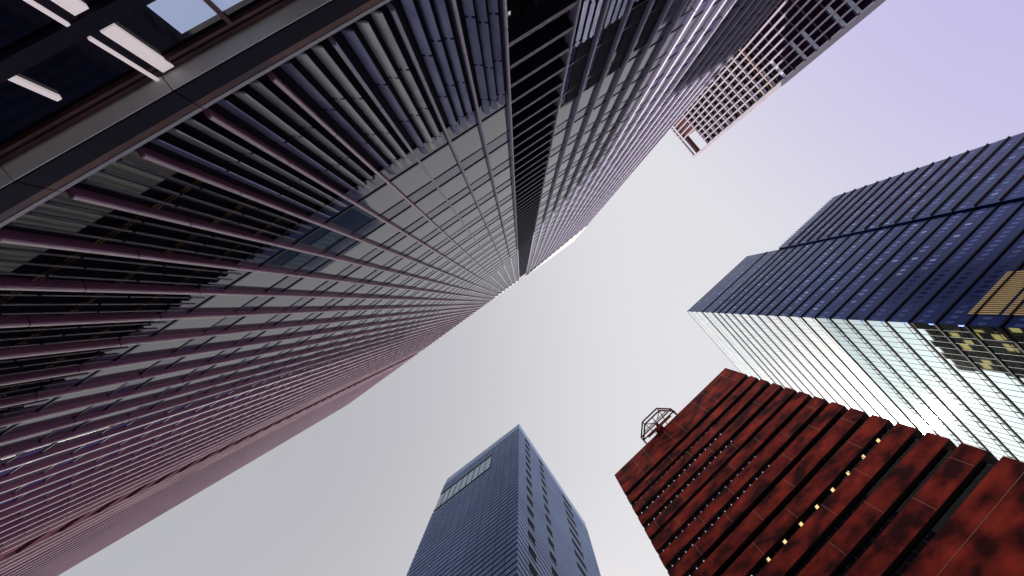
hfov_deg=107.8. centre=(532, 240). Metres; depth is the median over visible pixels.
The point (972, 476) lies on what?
ribbon window
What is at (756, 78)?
window
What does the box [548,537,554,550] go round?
slot window
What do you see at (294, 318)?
window
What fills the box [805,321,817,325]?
fritted window
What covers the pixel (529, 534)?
slot window
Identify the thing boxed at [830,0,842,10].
window
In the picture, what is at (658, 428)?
roof rig
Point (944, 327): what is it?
mirror window
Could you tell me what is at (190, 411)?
window
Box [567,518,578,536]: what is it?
slot window
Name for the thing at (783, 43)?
window
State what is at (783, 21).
window
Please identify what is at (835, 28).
window
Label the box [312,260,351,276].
window
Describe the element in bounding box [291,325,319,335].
window
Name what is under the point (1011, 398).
mirror window
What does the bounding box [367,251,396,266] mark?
window
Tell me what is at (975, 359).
mirror window
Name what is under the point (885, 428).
ribbon window
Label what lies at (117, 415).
window
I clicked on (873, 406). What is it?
fritted window
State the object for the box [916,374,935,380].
mirror window
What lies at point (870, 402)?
fritted window
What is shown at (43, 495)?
window
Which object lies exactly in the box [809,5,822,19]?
window
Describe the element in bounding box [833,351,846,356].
fritted window
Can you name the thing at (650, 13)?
window
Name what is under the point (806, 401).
ribbon window
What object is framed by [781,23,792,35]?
window
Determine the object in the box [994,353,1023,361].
mirror window
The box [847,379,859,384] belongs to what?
fritted window
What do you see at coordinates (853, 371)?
fritted window
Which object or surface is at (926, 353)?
mirror window
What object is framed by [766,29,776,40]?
window
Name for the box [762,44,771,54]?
window
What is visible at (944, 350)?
mirror window
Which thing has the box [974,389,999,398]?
mirror window
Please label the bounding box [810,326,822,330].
fritted window
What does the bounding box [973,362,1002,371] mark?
mirror window
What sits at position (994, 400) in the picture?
mirror window
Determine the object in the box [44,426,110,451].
window
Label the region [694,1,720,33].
window
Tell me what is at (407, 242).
window
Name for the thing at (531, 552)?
slot window
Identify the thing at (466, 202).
window
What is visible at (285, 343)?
window
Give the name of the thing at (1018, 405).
mirror window
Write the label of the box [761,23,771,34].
window
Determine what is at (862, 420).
ribbon window
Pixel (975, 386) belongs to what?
mirror window
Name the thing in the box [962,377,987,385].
mirror window
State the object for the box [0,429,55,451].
window
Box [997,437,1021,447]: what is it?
mirror window
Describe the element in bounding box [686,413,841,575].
ribbon window
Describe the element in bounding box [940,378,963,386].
mirror window
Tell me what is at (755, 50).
window
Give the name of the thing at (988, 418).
mirror window
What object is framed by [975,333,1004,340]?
mirror window
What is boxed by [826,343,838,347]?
fritted window
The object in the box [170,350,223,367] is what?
window
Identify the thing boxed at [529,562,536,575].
slot window
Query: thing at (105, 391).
window
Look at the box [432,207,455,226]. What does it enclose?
window
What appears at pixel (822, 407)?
ribbon window
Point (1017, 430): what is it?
mirror window
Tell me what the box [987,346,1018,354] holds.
mirror window
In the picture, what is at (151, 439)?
window
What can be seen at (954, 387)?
mirror window
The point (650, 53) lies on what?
window
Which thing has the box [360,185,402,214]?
window
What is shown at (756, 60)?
window
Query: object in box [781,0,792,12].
window
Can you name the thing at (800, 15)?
window
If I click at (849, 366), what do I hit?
fritted window
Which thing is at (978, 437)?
mirror window
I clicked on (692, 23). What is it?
window
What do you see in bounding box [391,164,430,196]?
window
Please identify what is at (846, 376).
fritted window
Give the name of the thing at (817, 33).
window
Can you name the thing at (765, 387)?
ribbon window
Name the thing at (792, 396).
ribbon window
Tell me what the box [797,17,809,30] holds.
window
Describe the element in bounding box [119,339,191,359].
window
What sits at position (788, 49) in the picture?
window
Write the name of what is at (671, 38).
window
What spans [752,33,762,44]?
window
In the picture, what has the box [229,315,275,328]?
window
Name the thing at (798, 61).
window
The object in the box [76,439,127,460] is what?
window
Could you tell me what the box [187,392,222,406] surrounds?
window
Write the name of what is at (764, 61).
window
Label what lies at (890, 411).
fritted window
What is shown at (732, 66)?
window
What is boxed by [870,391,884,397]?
fritted window
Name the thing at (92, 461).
window
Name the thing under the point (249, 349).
window
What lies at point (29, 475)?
window
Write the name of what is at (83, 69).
shop window
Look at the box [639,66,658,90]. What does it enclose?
window
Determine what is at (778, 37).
window
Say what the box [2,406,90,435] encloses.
window
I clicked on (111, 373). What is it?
window
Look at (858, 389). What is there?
fritted window
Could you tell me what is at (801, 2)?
window
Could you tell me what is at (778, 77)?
window
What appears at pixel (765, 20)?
window
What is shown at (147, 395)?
window
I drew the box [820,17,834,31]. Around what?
window
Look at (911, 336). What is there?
mirror window
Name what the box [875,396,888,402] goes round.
fritted window
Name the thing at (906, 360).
mirror window
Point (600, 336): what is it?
sky
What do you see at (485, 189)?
window
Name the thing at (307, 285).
window
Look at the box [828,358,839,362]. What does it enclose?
fritted window
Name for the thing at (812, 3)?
window
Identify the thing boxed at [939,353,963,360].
mirror window
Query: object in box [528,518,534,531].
slot window
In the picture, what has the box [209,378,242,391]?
window
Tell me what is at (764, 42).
window
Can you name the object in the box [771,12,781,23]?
window
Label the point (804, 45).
window
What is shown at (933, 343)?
mirror window
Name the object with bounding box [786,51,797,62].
window
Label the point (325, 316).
window
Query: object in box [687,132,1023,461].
office tower
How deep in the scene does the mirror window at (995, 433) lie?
60.36 m
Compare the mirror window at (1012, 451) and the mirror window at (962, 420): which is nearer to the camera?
the mirror window at (1012, 451)
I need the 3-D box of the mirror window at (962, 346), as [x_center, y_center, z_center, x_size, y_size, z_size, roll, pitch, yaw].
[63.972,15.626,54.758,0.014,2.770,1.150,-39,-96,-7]
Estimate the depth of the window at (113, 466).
26.78 m
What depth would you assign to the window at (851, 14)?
84.24 m
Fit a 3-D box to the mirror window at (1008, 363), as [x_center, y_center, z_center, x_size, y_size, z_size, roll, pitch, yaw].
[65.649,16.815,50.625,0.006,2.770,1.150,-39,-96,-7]
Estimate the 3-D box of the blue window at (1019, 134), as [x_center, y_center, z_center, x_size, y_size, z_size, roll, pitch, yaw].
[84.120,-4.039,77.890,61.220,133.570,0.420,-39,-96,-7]
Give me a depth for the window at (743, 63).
113.54 m
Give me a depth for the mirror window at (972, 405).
61.03 m
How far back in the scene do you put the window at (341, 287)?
25.54 m
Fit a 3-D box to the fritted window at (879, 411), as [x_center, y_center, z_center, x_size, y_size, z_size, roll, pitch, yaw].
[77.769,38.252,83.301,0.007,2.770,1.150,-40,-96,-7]
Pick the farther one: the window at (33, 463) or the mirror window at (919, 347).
the mirror window at (919, 347)
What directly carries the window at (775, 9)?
in the grid tower at (786, 42)
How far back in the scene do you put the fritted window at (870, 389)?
80.27 m
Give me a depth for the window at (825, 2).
86.40 m
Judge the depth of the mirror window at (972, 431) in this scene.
64.17 m
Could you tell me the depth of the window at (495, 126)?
19.29 m
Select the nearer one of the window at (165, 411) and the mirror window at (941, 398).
the window at (165, 411)
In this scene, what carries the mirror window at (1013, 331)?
in the office tower at (899, 298)
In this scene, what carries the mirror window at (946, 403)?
in the office tower at (899, 298)
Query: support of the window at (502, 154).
in the glass tower at (236, 234)
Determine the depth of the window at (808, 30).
92.64 m
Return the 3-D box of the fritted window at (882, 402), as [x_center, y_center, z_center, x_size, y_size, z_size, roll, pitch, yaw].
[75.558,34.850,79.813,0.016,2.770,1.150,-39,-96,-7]
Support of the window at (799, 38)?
in the grid tower at (786, 42)
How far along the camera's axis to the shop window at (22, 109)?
6.84 m
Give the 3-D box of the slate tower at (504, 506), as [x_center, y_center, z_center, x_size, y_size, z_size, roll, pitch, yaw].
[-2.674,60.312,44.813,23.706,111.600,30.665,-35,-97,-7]
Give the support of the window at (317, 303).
in the glass tower at (236, 234)
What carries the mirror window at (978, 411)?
in the office tower at (899, 298)
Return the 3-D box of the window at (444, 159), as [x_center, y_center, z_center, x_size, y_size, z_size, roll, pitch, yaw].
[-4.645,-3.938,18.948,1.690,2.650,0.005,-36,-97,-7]
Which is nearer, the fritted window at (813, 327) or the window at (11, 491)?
the window at (11, 491)
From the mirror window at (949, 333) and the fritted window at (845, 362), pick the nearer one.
the mirror window at (949, 333)
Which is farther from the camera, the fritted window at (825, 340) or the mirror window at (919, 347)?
the fritted window at (825, 340)
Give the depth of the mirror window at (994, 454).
64.27 m
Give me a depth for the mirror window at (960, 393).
61.29 m
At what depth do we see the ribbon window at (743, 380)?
73.43 m
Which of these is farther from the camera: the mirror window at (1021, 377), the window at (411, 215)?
the mirror window at (1021, 377)
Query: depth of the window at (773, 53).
104.70 m
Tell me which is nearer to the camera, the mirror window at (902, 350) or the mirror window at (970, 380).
the mirror window at (970, 380)
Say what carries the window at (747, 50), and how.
in the grid tower at (786, 42)
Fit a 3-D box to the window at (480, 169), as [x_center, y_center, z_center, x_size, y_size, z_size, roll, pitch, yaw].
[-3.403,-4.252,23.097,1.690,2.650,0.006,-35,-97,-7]
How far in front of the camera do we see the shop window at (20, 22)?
5.88 m
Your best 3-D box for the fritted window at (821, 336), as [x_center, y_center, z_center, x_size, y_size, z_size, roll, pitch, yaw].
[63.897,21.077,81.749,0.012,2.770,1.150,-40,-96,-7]
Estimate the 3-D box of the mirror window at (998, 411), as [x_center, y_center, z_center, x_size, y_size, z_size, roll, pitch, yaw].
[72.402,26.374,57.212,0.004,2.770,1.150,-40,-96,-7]
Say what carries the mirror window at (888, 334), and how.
in the office tower at (899, 298)
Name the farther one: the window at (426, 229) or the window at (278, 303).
the window at (426, 229)
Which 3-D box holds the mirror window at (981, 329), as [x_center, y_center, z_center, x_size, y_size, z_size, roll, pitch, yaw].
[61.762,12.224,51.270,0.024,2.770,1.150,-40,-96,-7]
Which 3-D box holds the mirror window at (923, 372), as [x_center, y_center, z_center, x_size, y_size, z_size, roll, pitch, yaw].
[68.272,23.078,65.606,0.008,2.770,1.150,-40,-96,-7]
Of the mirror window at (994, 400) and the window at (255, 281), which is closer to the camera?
the window at (255, 281)
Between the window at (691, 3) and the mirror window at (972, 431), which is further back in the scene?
the mirror window at (972, 431)
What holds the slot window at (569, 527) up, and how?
in the slate tower at (504, 506)
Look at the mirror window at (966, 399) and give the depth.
61.17 m
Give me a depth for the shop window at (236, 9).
7.56 m
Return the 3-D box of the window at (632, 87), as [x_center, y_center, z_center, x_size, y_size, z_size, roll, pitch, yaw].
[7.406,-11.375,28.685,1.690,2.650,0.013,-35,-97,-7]
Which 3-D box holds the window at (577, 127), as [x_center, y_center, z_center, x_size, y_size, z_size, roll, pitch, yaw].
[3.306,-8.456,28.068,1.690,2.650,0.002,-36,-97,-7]
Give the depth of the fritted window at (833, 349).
81.39 m
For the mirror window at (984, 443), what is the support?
in the office tower at (899, 298)
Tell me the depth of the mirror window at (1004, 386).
53.94 m
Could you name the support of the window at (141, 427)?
in the glass tower at (236, 234)
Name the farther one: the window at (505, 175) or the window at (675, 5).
the window at (505, 175)
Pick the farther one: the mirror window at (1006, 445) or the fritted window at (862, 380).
the fritted window at (862, 380)
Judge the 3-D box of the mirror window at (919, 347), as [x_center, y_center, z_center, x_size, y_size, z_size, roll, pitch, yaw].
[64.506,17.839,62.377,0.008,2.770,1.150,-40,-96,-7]
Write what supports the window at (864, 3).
in the grid tower at (786, 42)
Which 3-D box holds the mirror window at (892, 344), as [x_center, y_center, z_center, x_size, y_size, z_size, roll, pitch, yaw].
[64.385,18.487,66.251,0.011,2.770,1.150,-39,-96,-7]
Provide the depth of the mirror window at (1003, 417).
57.06 m
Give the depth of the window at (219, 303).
17.41 m
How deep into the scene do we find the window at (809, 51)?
95.99 m
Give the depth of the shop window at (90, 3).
6.17 m
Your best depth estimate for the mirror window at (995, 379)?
54.09 m
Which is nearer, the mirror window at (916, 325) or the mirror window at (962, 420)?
the mirror window at (916, 325)
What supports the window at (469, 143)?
in the glass tower at (236, 234)
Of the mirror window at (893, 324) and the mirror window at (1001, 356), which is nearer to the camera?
the mirror window at (1001, 356)
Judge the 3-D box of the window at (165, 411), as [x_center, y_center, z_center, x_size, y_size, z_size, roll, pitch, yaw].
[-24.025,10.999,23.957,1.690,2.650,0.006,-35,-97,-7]
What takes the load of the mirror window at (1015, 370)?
in the office tower at (899, 298)
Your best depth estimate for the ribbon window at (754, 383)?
70.00 m
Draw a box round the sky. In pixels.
[58,0,1023,575]
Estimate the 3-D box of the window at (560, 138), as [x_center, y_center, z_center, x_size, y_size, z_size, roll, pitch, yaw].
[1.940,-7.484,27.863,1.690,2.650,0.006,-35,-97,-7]
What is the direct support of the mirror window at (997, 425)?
in the office tower at (899, 298)
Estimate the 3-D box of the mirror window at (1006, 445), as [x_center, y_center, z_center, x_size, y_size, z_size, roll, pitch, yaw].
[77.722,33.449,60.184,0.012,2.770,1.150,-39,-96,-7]
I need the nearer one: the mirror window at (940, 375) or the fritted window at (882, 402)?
the mirror window at (940, 375)
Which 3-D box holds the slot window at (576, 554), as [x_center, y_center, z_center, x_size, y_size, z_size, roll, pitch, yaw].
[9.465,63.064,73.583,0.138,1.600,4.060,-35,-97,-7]
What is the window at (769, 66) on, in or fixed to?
in the grid tower at (786, 42)
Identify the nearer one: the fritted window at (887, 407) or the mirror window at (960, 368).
the mirror window at (960, 368)
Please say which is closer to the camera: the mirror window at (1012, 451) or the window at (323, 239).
the window at (323, 239)
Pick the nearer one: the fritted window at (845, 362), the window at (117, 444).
the window at (117, 444)
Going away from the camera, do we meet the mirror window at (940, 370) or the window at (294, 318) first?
the window at (294, 318)
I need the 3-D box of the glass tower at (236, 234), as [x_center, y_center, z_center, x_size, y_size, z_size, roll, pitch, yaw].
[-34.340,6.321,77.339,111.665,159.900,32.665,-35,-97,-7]
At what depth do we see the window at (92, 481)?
26.51 m
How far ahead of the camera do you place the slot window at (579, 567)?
70.15 m
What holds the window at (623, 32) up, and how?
in the glass tower at (236, 234)
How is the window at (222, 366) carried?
in the glass tower at (236, 234)
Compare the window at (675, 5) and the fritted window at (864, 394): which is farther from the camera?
the fritted window at (864, 394)
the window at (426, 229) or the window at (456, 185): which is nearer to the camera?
the window at (456, 185)
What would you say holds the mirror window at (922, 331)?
in the office tower at (899, 298)
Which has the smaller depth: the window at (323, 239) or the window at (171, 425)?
the window at (323, 239)
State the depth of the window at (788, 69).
103.71 m
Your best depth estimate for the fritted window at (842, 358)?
80.94 m
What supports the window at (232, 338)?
in the glass tower at (236, 234)
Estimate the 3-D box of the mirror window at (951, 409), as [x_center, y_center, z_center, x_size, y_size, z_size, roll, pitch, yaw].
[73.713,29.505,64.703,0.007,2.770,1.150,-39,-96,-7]
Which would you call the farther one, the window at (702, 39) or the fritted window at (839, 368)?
the fritted window at (839, 368)
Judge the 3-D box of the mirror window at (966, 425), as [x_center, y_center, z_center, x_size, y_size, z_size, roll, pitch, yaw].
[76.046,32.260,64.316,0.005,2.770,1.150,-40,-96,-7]
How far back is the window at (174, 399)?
24.08 m
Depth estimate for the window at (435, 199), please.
22.64 m
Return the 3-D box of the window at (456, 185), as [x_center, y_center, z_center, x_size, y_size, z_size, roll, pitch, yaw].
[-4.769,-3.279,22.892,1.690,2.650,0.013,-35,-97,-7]
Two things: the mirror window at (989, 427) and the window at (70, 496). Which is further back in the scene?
the mirror window at (989, 427)
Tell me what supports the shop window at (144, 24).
in the glass tower at (236, 234)
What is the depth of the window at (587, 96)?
24.07 m
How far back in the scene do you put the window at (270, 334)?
24.92 m
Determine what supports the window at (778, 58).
in the grid tower at (786, 42)
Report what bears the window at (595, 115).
in the glass tower at (236, 234)
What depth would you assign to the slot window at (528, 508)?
64.75 m
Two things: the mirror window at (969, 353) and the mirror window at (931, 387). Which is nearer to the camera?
the mirror window at (969, 353)
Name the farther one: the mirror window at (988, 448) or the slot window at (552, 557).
the mirror window at (988, 448)
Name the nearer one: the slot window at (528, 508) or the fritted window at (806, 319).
the slot window at (528, 508)
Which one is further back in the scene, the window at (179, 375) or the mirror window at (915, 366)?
the mirror window at (915, 366)
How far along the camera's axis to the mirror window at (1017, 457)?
60.74 m
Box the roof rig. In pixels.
[641,408,676,443]
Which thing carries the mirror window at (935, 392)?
in the office tower at (899, 298)
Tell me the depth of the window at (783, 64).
104.04 m
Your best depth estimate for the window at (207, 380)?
24.29 m
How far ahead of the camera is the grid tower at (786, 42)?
105.79 m
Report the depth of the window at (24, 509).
23.41 m
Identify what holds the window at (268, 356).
in the glass tower at (236, 234)
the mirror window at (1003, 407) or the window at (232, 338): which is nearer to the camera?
the window at (232, 338)
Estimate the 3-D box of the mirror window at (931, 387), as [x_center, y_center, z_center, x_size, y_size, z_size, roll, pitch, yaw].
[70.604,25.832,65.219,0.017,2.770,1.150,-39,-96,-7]
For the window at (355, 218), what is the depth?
18.23 m
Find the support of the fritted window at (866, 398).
in the office tower at (899, 298)
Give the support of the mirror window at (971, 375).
in the office tower at (899, 298)
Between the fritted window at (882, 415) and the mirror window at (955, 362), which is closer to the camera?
the mirror window at (955, 362)
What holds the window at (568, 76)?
in the glass tower at (236, 234)
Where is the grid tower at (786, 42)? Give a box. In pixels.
[671,0,885,158]
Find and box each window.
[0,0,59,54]
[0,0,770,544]
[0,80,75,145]
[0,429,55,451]
[0,465,52,487]
[0,486,21,496]
[0,492,49,513]
[0,509,24,520]
[1,512,47,533]
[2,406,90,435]
[11,446,80,473]
[17,38,136,103]
[21,474,75,497]
[26,496,70,516]
[42,383,125,409]
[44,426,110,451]
[49,456,102,478]
[51,481,92,499]
[73,466,114,484]
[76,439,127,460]
[77,406,140,429]
[81,0,103,7]
[81,360,159,384]
[96,450,137,468]
[102,423,150,442]
[109,387,168,408]
[115,6,224,55]
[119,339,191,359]
[120,435,159,452]
[129,406,175,424]
[140,369,195,387]
[143,421,179,436]
[154,390,198,407]
[156,317,225,335]
[165,407,200,421]
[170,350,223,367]
[179,374,222,390]
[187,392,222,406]
[193,295,256,311]
[201,332,250,347]
[204,359,244,373]
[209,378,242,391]
[223,0,262,18]
[228,272,286,290]
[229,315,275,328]
[229,365,261,377]
[230,343,267,356]
[251,351,281,362]
[253,328,290,340]
[258,297,301,309]
[262,249,316,271]
[272,338,300,348]
[277,313,312,324]
[285,278,326,292]
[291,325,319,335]
[296,227,346,251]
[301,298,334,308]
[311,312,338,321]
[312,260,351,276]
[323,282,354,294]
[328,206,375,233]
[332,299,357,307]
[339,242,375,260]
[345,267,375,280]
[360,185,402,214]
[364,224,399,244]
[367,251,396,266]
[389,236,416,253]
[390,207,422,229]
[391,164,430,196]
[410,222,436,239]
[415,190,445,214]
[422,145,457,179]
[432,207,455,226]
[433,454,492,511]
[440,174,467,198]
[452,126,482,161]
[452,194,474,213]
[465,158,488,184]
[473,180,493,200]
[482,107,507,143]
[489,142,509,169]
[494,167,511,187]
[527,505,533,518]
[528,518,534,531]
[528,530,535,546]
[529,546,536,563]
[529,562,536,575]
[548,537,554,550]
[550,551,556,565]
[551,127,568,150]
[556,97,576,126]
[563,64,572,93]
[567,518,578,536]
[569,115,586,138]
[569,527,580,546]
[571,537,583,558]
[574,549,586,570]
[577,82,598,112]
[577,562,585,575]
[587,47,599,77]
[587,103,604,125]
[597,68,619,98]
[604,91,622,114]
[611,30,625,61]
[617,55,639,85]
[622,79,640,102]
[627,380,743,494]
[632,383,754,503]
[635,13,650,45]
[637,41,660,71]
[638,387,765,514]
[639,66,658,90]
[645,391,778,526]
[652,396,792,538]
[656,27,681,59]
[658,0,682,30]
[659,401,806,552]
[668,407,822,567]
[675,15,700,46]
[681,0,696,15]
[684,59,758,141]
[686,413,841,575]
[688,33,708,57]
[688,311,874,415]
[690,134,1023,318]
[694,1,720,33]
[713,0,731,20]
[716,420,862,575]
[741,59,748,66]
[744,43,753,53]
[749,48,758,58]
[749,428,886,575]
[750,69,757,76]
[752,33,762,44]
[753,54,762,63]
[754,74,762,81]
[757,39,767,49]
[758,19,766,29]
[758,59,767,68]
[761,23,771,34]
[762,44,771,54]
[764,64,772,73]
[764,84,771,91]
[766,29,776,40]
[767,8,776,18]
[767,50,777,59]
[768,69,777,78]
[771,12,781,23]
[771,34,781,45]
[773,55,781,63]
[773,75,782,83]
[776,18,787,29]
[776,40,787,51]
[778,61,787,69]
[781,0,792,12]
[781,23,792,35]
[781,45,792,56]
[783,66,792,76]
[786,6,798,18]
[786,29,797,41]
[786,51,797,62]
[788,437,913,575]
[791,56,802,67]
[792,11,804,24]
[793,35,803,44]
[797,0,807,6]
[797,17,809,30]
[799,40,808,50]
[802,317,813,321]
[803,0,816,12]
[804,24,815,34]
[804,47,814,58]
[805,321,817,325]
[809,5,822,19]
[810,29,821,40]
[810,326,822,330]
[814,11,828,25]
[814,330,826,334]
[815,36,827,46]
[816,318,1023,448]
[818,334,829,338]
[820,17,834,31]
[821,0,831,6]
[822,339,834,343]
[825,24,841,37]
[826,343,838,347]
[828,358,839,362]
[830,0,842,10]
[830,347,842,352]
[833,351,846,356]
[834,449,946,575]
[835,366,847,371]
[836,4,849,16]
[838,356,851,361]
[839,370,851,375]
[841,360,854,365]
[842,10,856,23]
[842,374,855,380]
[845,364,859,370]
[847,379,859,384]
[850,369,863,374]
[851,383,863,388]
[853,373,867,379]
[854,387,867,393]
[858,0,872,11]
[858,378,871,383]
[858,391,871,397]
[862,382,876,388]
[862,396,874,401]
[865,386,879,392]
[866,400,879,406]
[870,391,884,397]
[870,404,883,410]
[873,408,886,414]
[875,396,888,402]
[876,331,893,336]
[878,400,892,406]
[878,413,891,419]
[881,336,899,342]
[882,404,897,411]
[886,342,904,347]
[886,462,987,575]
[887,322,906,327]
[887,409,900,415]
[890,413,905,420]
[891,347,909,353]
[892,327,912,333]
[895,418,910,425]
[896,352,914,358]
[898,333,917,338]
[901,358,920,364]
[902,338,923,344]
[906,363,925,369]
[908,344,928,350]
[910,323,932,328]
[911,368,930,375]
[914,350,934,356]
[916,329,938,335]
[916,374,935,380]
[918,355,940,362]
[921,379,941,386]
[922,335,944,341]
[924,361,946,368]
[927,385,946,392]
[928,341,950,347]
[930,367,951,374]
[932,390,951,397]
[933,347,956,353]
[935,372,957,380]
[936,395,957,403]
[937,324,962,330]
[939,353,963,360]
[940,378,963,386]
[942,401,963,409]
[943,331,968,337]
[945,359,968,366]
[946,384,969,392]
[948,407,968,415]
[949,337,975,344]
[951,365,974,372]
[952,390,974,398]
[952,412,973,420]
[955,343,981,350]
[956,371,981,379]
[957,395,980,404]
[958,418,979,426]
[962,350,988,357]
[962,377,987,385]
[962,401,986,410]
[963,423,984,432]
[968,326,997,333]
[968,356,995,364]
[968,383,993,391]
[968,407,992,416]
[968,429,990,438]
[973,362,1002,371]
[973,434,996,444]
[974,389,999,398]
[974,413,997,422]
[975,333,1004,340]
[979,395,1005,404]
[979,419,1003,428]
[979,440,1001,450]
[980,339,1011,347]
[980,369,1007,377]
[983,445,1007,456]
[985,401,1012,411]
[985,425,1010,435]
[986,375,1014,384]
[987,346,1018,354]
[989,451,1005,457]
[991,431,1015,441]
[992,408,1018,417]
[993,382,1021,391]
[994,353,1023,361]
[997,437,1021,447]
[998,414,1023,423]
[1000,389,1023,397]
[1001,360,1023,367]
[1001,442,1023,452]
[1002,327,1023,334]
[1003,420,1023,428]
[1005,395,1023,402]
[1008,367,1023,374]
[1008,449,1023,456]
[1009,426,1023,433]
[1010,335,1023,341]
[1012,402,1023,408]
[1014,455,1023,461]
[1015,374,1023,380]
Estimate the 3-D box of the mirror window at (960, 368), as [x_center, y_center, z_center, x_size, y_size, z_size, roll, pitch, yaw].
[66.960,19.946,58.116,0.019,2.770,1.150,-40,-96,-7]
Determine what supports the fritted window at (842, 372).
in the office tower at (899, 298)
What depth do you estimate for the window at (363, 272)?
25.75 m
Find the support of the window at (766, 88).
in the grid tower at (786, 42)
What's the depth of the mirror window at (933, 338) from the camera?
58.74 m
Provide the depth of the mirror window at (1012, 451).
60.46 m
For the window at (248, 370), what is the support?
in the glass tower at (236, 234)
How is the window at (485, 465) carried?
in the slate tower at (504, 506)
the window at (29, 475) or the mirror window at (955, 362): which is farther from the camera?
the mirror window at (955, 362)
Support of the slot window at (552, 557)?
in the slate tower at (504, 506)
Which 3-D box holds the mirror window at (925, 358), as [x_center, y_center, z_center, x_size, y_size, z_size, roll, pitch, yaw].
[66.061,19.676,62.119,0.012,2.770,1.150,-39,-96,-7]
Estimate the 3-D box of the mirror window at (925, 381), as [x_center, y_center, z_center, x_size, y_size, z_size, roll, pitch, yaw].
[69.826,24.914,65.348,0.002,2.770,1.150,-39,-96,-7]
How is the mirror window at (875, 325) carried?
in the office tower at (899, 298)
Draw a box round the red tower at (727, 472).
[615,368,1023,575]
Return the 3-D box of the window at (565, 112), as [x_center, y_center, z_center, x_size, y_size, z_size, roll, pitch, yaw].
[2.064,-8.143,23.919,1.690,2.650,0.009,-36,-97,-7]
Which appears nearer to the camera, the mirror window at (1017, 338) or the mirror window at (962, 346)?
the mirror window at (1017, 338)
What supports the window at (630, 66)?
in the glass tower at (236, 234)
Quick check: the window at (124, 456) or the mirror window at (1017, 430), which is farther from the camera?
the mirror window at (1017, 430)
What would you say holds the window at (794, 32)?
in the grid tower at (786, 42)
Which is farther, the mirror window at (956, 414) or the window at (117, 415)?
the mirror window at (956, 414)
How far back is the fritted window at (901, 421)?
79.21 m
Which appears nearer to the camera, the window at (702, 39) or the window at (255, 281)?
the window at (255, 281)
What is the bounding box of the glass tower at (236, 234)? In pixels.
[0,0,781,575]
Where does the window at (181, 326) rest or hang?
in the glass tower at (236, 234)
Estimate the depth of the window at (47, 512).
26.13 m
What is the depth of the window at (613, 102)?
28.50 m
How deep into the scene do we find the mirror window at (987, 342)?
50.96 m
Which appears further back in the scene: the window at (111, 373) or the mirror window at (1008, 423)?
the mirror window at (1008, 423)
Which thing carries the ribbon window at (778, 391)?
in the red tower at (727, 472)
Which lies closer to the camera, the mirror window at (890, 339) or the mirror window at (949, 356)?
the mirror window at (949, 356)
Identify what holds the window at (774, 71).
in the grid tower at (786, 42)
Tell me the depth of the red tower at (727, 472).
45.97 m
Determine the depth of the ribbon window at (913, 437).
41.55 m
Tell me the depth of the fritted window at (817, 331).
81.76 m
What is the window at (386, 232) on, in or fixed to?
in the glass tower at (236, 234)
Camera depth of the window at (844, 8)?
84.55 m
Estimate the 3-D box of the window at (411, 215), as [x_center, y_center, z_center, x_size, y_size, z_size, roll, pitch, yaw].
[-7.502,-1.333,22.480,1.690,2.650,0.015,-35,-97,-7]
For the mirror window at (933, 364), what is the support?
in the office tower at (899, 298)
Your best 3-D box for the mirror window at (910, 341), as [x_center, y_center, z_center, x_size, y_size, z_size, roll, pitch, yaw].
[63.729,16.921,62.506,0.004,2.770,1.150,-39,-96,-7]
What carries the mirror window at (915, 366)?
in the office tower at (899, 298)
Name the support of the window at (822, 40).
in the grid tower at (786, 42)
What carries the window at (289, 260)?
in the glass tower at (236, 234)
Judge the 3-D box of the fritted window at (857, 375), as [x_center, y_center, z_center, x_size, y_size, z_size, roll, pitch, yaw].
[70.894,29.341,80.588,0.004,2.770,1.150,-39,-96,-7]
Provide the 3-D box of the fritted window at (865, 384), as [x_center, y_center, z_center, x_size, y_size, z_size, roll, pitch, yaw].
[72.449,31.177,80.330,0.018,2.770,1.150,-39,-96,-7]
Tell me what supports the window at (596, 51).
in the glass tower at (236, 234)
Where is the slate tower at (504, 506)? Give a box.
[407,424,600,575]
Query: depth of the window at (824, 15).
89.05 m
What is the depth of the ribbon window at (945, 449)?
38.44 m
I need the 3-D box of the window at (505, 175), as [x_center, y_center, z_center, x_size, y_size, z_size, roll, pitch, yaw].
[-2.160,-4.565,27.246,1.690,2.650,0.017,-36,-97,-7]
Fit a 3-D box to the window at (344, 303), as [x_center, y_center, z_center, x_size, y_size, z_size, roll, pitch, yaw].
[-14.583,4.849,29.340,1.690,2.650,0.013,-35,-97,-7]
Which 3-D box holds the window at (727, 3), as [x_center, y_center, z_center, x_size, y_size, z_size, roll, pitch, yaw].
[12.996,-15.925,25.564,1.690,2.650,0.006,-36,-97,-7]
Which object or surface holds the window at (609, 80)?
in the glass tower at (236, 234)
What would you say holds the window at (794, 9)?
in the grid tower at (786, 42)
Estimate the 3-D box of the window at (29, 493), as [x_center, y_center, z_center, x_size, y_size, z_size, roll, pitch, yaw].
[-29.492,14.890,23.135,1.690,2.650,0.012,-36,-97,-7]
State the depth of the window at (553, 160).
40.35 m
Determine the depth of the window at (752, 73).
113.07 m
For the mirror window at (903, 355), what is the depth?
65.98 m
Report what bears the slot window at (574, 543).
in the slate tower at (504, 506)
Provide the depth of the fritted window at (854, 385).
83.99 m
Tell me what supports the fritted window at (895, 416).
in the office tower at (899, 298)
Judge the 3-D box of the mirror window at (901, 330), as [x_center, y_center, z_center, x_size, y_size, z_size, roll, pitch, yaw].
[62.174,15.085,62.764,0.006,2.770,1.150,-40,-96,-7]
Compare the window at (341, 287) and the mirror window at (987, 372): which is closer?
the window at (341, 287)
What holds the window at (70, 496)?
in the glass tower at (236, 234)

